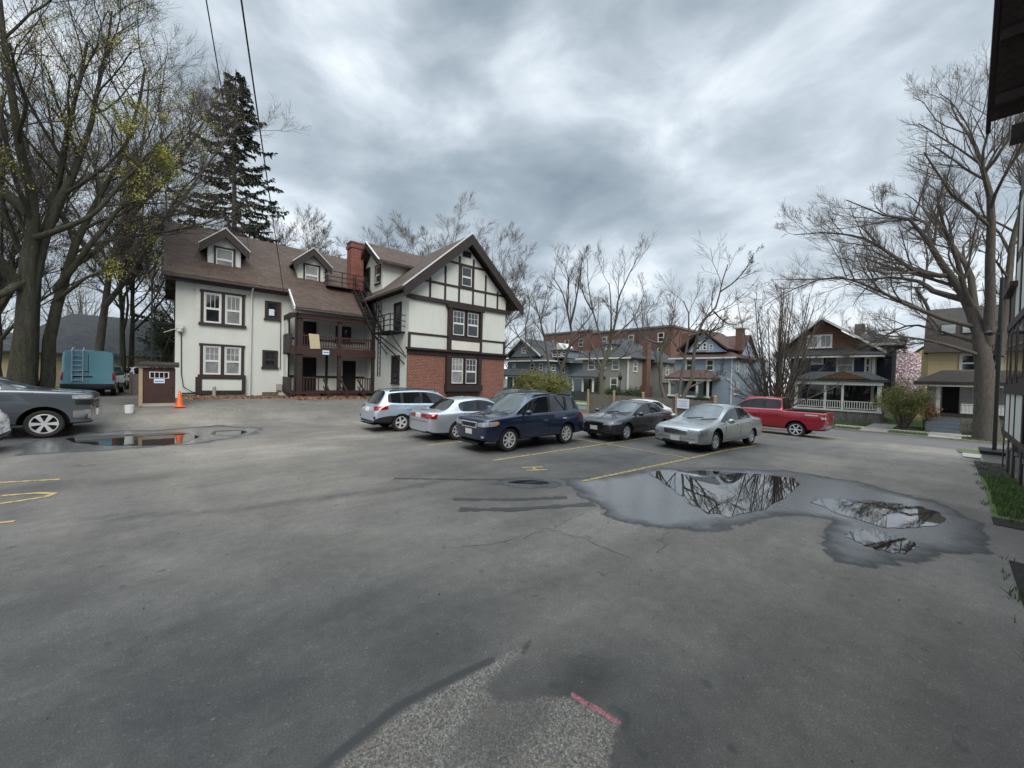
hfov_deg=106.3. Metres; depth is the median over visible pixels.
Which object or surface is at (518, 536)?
crack
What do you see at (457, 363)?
window
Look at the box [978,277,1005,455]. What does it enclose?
lamp pole
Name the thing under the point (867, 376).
frame house
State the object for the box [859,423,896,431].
path
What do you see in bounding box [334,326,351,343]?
window
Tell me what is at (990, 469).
mulch
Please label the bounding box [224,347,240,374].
window
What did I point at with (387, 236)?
tree
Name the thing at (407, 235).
tree
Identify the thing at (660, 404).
sedan car
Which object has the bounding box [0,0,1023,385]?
sky
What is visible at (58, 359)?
garage door
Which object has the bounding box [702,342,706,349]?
window
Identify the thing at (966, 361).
window
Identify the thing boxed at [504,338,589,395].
frame house
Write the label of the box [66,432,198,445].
water
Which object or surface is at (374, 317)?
timbered house
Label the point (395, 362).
window
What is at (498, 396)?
wagon car
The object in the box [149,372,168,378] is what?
window
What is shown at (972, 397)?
window
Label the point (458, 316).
window
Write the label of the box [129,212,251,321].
tree
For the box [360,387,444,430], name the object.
wagon car
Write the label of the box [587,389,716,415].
wooden fence
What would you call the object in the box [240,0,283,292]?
overhead wire
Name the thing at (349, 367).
door
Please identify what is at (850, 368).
window
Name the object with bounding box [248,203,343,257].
tree
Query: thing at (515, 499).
damp streak
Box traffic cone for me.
[174,390,184,406]
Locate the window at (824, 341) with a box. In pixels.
[819,334,832,347]
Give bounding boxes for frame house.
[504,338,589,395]
[568,338,674,400]
[664,328,768,404]
[772,317,906,423]
[896,338,912,396]
[910,346,927,416]
[913,304,1007,433]
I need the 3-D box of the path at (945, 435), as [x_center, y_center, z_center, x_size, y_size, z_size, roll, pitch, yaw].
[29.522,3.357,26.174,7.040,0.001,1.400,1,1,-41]
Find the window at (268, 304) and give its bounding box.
[264,300,280,320]
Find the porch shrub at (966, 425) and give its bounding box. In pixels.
[960,423,1002,434]
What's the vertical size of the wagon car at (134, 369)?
1.693 m
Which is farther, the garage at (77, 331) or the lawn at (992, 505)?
the garage at (77, 331)
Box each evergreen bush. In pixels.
[128,307,174,367]
[604,385,623,395]
[621,385,641,396]
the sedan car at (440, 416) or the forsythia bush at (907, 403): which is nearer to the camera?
the sedan car at (440, 416)
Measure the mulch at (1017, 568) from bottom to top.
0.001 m
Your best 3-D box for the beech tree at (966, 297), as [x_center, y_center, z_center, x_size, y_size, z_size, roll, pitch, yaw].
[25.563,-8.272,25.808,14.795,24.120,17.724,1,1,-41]
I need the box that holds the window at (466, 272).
[460,265,472,287]
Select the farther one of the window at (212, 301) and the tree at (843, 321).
the tree at (843, 321)
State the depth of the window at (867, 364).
34.17 m
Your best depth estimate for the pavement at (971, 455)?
15.01 m
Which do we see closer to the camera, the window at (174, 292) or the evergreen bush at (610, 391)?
the window at (174, 292)
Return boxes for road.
[578,406,1011,450]
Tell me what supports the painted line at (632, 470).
on the ground at (146, 635)
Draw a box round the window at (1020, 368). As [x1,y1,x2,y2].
[1017,320,1023,376]
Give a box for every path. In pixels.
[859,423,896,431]
[928,432,961,438]
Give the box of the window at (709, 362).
[706,359,713,370]
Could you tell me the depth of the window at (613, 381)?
53.75 m
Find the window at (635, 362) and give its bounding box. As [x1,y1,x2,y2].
[633,360,637,371]
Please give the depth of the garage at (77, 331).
30.80 m
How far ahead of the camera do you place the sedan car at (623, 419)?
14.90 m
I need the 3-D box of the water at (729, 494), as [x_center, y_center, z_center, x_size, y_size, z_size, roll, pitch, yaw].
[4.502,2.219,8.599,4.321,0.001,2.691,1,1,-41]
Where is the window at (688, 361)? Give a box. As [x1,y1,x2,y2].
[685,359,691,369]
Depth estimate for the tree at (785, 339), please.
51.60 m
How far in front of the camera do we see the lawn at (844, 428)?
26.61 m
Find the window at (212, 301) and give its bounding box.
[204,292,221,323]
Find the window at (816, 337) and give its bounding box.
[806,335,818,348]
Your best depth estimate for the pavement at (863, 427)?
27.33 m
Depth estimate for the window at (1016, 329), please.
10.62 m
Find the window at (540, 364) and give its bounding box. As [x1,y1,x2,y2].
[539,363,542,370]
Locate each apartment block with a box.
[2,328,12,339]
[545,325,697,383]
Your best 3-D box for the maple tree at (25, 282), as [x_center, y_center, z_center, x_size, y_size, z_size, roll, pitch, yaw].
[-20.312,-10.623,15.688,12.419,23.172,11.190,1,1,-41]
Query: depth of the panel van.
19.84 m
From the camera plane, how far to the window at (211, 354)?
21.43 m
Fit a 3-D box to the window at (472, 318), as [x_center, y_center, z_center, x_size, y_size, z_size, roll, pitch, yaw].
[-2.507,-3.797,24.629,0.980,1.620,0.070,1,1,-41]
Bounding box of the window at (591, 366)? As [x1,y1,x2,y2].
[588,360,594,369]
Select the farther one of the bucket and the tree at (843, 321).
the tree at (843, 321)
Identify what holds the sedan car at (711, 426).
on the ground at (146, 635)
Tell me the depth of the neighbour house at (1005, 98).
9.38 m
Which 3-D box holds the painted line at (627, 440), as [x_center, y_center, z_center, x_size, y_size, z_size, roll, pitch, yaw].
[5.258,2.168,15.188,5.301,0.079,0.100,1,1,-40]
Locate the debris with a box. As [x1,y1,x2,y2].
[26,442,964,761]
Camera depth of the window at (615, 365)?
53.50 m
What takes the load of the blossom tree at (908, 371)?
on the lawn at (892, 420)
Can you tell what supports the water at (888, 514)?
on the ground at (146, 635)
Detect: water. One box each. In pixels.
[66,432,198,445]
[211,430,246,435]
[508,480,548,483]
[649,470,799,516]
[810,498,945,527]
[844,528,917,552]
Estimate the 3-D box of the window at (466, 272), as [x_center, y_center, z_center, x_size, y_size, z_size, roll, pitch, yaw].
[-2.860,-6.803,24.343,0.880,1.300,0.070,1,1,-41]
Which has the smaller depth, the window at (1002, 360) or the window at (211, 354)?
the window at (211, 354)
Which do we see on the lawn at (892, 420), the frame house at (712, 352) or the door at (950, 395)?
the frame house at (712, 352)
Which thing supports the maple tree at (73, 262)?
on the ground at (146, 635)
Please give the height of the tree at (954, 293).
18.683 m
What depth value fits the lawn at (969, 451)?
16.55 m
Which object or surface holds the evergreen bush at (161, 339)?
on the lawn
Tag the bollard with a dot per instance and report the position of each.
(213, 390)
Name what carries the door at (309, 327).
in the timbered house at (374, 317)
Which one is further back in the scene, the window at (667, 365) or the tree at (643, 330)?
the tree at (643, 330)
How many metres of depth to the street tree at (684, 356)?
28.44 m
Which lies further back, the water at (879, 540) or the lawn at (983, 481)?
the lawn at (983, 481)
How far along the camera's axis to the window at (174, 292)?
21.85 m
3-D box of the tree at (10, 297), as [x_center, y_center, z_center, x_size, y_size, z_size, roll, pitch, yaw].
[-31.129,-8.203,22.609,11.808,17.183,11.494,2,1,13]
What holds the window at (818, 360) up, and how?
in the frame house at (867, 376)
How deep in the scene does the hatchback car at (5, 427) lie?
10.14 m
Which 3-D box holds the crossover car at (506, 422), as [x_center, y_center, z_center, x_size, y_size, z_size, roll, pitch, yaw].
[0.417,1.159,13.130,4.591,1.768,2.230,1,1,-41]
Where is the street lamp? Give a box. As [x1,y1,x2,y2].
[618,373,621,394]
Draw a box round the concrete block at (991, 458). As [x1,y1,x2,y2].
[981,454,1005,463]
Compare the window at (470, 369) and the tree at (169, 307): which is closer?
the window at (470, 369)
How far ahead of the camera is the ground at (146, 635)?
3.79 m
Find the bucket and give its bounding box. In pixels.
[124,405,134,413]
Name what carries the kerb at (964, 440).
on the ground at (146, 635)
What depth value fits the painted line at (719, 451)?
12.40 m
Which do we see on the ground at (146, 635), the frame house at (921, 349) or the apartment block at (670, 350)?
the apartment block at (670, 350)
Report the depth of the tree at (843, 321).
44.61 m
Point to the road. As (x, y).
(914, 440)
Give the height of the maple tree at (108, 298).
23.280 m
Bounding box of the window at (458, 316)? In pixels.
[452,309,465,336]
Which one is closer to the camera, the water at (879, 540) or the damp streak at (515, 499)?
the water at (879, 540)
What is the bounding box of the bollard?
[212,386,215,395]
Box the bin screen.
[129,372,138,394]
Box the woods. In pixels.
[1,273,763,355]
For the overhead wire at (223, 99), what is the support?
attached to the timbered house at (374, 317)
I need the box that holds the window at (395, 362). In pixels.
[390,355,399,384]
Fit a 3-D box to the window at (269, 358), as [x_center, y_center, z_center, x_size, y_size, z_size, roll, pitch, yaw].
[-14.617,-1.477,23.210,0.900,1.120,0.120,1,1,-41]
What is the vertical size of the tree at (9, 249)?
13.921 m
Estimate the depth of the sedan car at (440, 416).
13.51 m
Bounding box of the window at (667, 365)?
[665,364,668,374]
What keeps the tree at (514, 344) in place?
on the ground at (146, 635)
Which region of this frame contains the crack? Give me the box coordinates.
[442,514,580,548]
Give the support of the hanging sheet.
hanging from the timbered house at (374, 317)
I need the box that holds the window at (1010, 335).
[1007,332,1012,378]
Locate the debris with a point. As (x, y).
(614, 574)
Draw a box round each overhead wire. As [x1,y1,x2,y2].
[206,0,248,246]
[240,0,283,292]
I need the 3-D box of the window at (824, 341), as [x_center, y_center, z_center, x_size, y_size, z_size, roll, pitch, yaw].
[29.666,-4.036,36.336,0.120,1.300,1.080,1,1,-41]
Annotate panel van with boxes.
[59,347,129,394]
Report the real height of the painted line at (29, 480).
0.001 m
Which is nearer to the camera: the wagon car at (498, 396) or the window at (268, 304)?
the wagon car at (498, 396)
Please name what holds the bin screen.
on the ground at (146, 635)
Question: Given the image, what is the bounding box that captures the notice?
[154,379,164,382]
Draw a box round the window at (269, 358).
[261,350,278,368]
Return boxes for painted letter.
[522,466,547,470]
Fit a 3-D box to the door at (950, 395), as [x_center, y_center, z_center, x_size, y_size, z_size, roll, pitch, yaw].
[32.416,1.160,28.384,0.090,1.920,0.830,1,1,-41]
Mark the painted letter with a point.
(534, 468)
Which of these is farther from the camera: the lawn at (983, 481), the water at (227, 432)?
the water at (227, 432)
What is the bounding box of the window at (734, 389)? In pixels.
[733,382,736,394]
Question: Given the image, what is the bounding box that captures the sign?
[677,398,688,408]
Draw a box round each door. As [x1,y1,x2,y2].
[39,356,61,385]
[302,357,316,389]
[303,321,315,344]
[342,361,355,389]
[393,302,401,330]
[942,387,959,412]
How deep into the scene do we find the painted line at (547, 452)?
11.65 m
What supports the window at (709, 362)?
in the frame house at (712, 352)
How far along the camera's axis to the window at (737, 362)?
43.33 m
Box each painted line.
[0,479,58,482]
[495,444,602,459]
[573,438,690,458]
[581,458,688,481]
[605,437,650,443]
[690,445,754,457]
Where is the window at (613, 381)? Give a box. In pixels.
[610,378,617,388]
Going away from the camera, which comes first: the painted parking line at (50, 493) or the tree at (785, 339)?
the painted parking line at (50, 493)
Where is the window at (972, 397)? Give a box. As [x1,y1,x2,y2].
[971,387,973,405]
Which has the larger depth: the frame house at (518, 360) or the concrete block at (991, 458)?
the frame house at (518, 360)
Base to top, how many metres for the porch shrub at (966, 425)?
1.400 m
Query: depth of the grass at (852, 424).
27.77 m
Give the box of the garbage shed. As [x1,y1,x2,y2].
[138,361,178,406]
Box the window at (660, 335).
[657,332,663,341]
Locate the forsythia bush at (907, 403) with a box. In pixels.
[868,379,939,429]
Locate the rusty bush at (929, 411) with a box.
[917,402,946,429]
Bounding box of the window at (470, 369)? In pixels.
[464,358,477,383]
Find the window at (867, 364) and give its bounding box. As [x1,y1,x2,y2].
[864,357,871,371]
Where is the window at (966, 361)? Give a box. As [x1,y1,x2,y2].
[959,354,973,369]
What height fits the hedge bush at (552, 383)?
3.614 m
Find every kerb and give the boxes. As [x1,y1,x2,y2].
[577,405,1011,445]
[580,409,815,434]
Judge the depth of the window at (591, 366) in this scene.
56.65 m
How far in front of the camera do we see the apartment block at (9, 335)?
41.41 m
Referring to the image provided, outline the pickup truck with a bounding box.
[736,396,835,436]
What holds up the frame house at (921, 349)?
on the lawn at (892, 420)
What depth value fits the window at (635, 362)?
53.14 m
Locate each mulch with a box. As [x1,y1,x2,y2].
[974,461,1013,477]
[991,516,1023,529]
[1009,560,1023,606]
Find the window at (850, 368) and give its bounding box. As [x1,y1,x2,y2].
[836,357,853,371]
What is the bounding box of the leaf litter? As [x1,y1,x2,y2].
[182,395,369,399]
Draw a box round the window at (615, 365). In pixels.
[612,359,619,369]
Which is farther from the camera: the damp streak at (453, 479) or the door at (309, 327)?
the door at (309, 327)
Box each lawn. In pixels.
[575,400,1007,438]
[576,403,1002,442]
[958,449,979,453]
[979,475,1018,490]
[985,490,1023,521]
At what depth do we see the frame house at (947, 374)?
27.95 m
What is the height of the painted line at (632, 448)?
0.001 m
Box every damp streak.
[393,478,515,479]
[452,496,566,500]
[459,502,596,511]
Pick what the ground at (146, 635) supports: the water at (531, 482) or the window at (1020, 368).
the water at (531, 482)
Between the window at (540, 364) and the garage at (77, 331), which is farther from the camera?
the window at (540, 364)
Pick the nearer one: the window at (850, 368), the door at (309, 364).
the door at (309, 364)
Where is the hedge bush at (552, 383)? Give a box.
[510,365,574,393]
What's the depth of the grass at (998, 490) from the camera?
7.90 m
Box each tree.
[0,0,200,385]
[0,0,279,387]
[0,0,309,393]
[0,117,142,376]
[0,123,122,314]
[12,113,193,388]
[39,117,248,369]
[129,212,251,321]
[135,69,288,346]
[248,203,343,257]
[335,215,437,258]
[389,189,508,283]
[481,223,558,353]
[504,327,530,368]
[505,242,602,380]
[561,231,664,394]
[615,313,662,350]
[623,233,763,398]
[718,254,843,427]
[724,40,1023,441]
[748,309,824,380]
[785,309,870,337]
[895,340,926,397]
[930,262,1003,308]
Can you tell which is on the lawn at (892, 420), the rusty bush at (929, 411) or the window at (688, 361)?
the rusty bush at (929, 411)
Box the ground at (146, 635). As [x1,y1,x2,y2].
[0,379,1023,767]
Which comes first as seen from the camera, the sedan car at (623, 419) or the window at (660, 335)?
the sedan car at (623, 419)
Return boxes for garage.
[1,314,171,385]
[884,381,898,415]
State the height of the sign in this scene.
0.630 m
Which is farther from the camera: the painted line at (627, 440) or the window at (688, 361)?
the window at (688, 361)
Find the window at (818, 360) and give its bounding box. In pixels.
[810,358,823,364]
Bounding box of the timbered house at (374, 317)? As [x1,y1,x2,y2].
[150,220,523,400]
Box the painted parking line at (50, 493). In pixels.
[0,492,56,503]
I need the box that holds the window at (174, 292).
[173,292,175,322]
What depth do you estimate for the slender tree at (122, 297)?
26.43 m
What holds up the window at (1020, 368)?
in the neighbour house at (1005, 98)
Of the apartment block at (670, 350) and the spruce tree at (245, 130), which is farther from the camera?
the apartment block at (670, 350)
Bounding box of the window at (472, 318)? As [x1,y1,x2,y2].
[466,311,479,337]
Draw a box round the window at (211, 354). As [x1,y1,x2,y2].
[203,346,220,374]
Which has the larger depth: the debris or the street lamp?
the street lamp
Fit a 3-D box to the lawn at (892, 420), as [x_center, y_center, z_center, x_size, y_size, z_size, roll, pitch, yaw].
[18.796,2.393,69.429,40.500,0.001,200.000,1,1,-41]
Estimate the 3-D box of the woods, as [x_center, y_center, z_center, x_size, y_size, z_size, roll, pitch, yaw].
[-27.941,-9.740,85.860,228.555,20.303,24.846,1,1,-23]
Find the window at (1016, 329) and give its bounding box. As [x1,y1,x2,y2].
[1011,326,1017,377]
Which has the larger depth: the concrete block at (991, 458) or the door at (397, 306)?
the door at (397, 306)
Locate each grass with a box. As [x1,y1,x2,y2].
[833,420,1011,442]
[970,461,1023,660]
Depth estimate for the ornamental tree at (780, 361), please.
25.08 m
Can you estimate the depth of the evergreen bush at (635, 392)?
48.77 m
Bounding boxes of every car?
[0,376,102,436]
[0,410,10,440]
[126,366,154,388]
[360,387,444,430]
[410,396,493,439]
[456,391,583,451]
[488,388,546,402]
[582,400,672,440]
[630,399,672,412]
[655,403,762,450]
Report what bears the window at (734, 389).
in the frame house at (712, 352)
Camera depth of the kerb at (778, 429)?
22.98 m
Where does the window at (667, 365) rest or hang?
in the frame house at (639, 369)
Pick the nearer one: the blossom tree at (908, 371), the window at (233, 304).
the window at (233, 304)
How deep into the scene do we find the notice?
16.36 m
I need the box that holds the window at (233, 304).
[225,295,241,324]
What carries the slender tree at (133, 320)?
on the lawn
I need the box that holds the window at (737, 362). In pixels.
[736,361,738,371]
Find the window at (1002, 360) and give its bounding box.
[992,353,1003,369]
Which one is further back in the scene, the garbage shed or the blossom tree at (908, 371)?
the blossom tree at (908, 371)
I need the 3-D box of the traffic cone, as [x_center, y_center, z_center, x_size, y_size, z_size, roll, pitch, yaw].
[-14.450,0.637,16.693,0.380,0.720,0.380,1,1,-41]
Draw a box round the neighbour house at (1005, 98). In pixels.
[986,0,1023,487]
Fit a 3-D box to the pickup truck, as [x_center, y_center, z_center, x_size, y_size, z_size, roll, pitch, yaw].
[14.025,1.661,21.374,2.410,1.995,6.032,1,1,-41]
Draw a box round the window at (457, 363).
[451,357,463,383]
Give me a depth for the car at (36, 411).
11.90 m
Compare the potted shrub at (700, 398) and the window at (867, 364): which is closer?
the window at (867, 364)
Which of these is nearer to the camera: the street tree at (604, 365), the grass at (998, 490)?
the grass at (998, 490)
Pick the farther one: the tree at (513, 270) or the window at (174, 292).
the tree at (513, 270)
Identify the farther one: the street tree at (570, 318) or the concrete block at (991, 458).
the street tree at (570, 318)
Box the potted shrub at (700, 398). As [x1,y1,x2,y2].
[693,389,706,402]
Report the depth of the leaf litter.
21.93 m
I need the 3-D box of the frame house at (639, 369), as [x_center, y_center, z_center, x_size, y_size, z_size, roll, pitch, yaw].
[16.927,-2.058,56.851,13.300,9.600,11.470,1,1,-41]
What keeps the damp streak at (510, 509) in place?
on the ground at (146, 635)
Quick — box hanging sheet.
[309,334,319,348]
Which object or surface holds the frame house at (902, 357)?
on the lawn at (892, 420)
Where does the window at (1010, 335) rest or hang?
in the neighbour house at (1005, 98)
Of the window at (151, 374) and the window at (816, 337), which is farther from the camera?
the window at (816, 337)
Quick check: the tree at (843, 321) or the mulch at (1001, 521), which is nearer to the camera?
the mulch at (1001, 521)
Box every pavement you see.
[576,402,1006,439]
[962,452,980,457]

